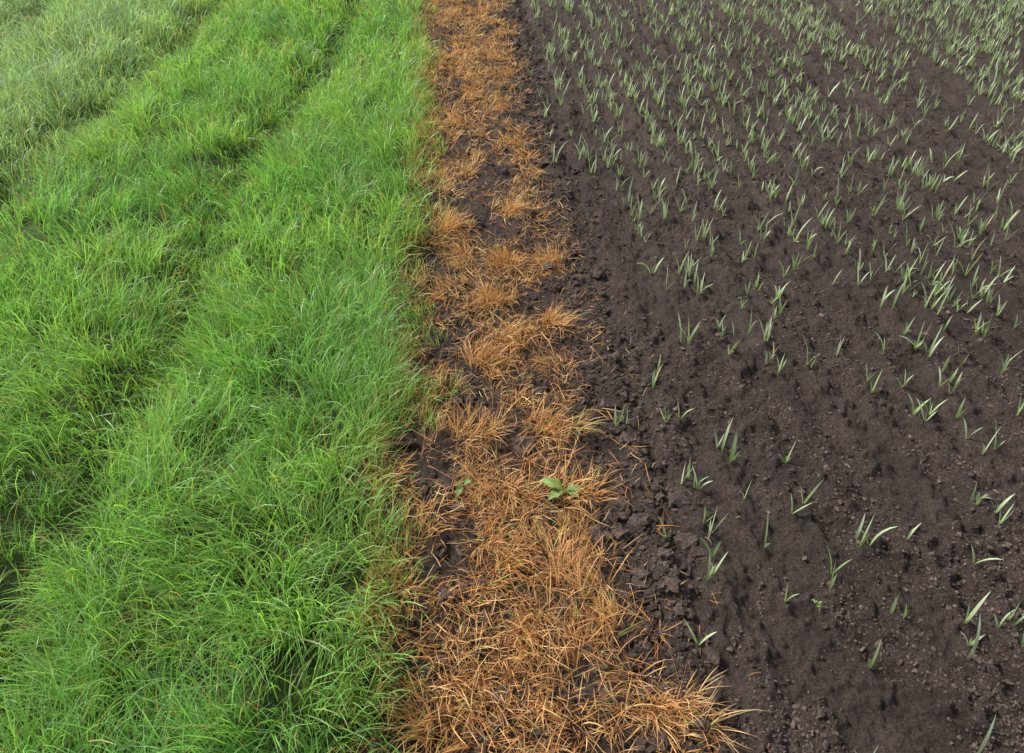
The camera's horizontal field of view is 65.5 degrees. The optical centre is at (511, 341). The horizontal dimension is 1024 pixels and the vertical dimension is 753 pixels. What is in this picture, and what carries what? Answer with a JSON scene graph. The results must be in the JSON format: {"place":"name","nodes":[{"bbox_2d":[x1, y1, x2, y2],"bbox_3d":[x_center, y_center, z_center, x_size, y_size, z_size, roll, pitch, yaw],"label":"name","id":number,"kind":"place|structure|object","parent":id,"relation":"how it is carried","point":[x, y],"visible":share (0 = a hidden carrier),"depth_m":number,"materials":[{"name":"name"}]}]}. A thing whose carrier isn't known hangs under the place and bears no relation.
{"place":"outdoors","nodes":[
{"label":"outdoors","id":0,"kind":"place"},
{"bbox_2d":[0,0,1023,752],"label":"ground","id":1,"kind":"structure","parent":0,"point":[912,716],"depth_m":2.48,"materials":[{"name":"soil"}]},
{"bbox_2d":[0,0,468,752],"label":"green grass","id":2,"kind":"structure","parent":1,"relation":"on","point":[80,674],"depth_m":2.55,"materials":[{"name":"green plant"}]},
{"bbox_2d":[425,636,447,650],"bbox_3d":[-0.160,0.670,1.776,0.061,0.015,0.048,27,45,31],"label":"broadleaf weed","id":3,"kind":"object","parent":1,"relation":"on","point":[443,647],"visible":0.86,"depth_m":1.77,"materials":[{"name":"green plant"}]},
{"bbox_2d":[453,478,473,497],"bbox_3d":[-0.128,0.386,2.103,0.055,0.019,0.053,-2,37,-3],"label":"dock plant","id":4,"kind":"object","parent":1,"relation":"on","point":[459,490],"visible":0.98,"depth_m":2.11,"materials":[{"name":"green plant"}]},
{"bbox_2d":[538,477,583,500],"bbox_3d":[0.130,0.385,2.086,0.119,0.029,0.063,-2,37,-3],"label":"dock plant","id":5,"kind":"object","parent":1,"relation":"on","point":[549,481],"visible":0.97,"depth_m":2.08,"materials":[{"name":"green plant"}]},
{"bbox_2d":[355,0,1023,752],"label":"soil clods","id":6,"kind":"object","parent":1,"relation":"on","point":[637,524],"visible":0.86,"depth_m":2.15,"materials":[{"name":"brown soil"}]},
{"bbox_2d":[513,0,1023,752],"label":"cereal seedlings","id":7,"kind":"object","parent":1,"relation":"on","point":[805,162],"visible":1,"depth_m":3.98,"materials":[{"name":"green plant"}]},
{"bbox_2d":[324,0,769,752],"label":"dead grass","id":8,"kind":"structure","parent":0,"point":[480,360],"depth_m":2.00,"materials":[{"name":"orange plant"}]},
{"bbox_2d":[812,599,822,609],"bbox_3d":[0.707,0.608,1.837,0.024,0.012,0.029,-2,37,-3],"label":"broadleaf weed","id":9,"kind":"object","parent":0,"point":[819,602],"visible":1,"depth_m":1.84,"materials":[{"name":"green plant"}]}
]}

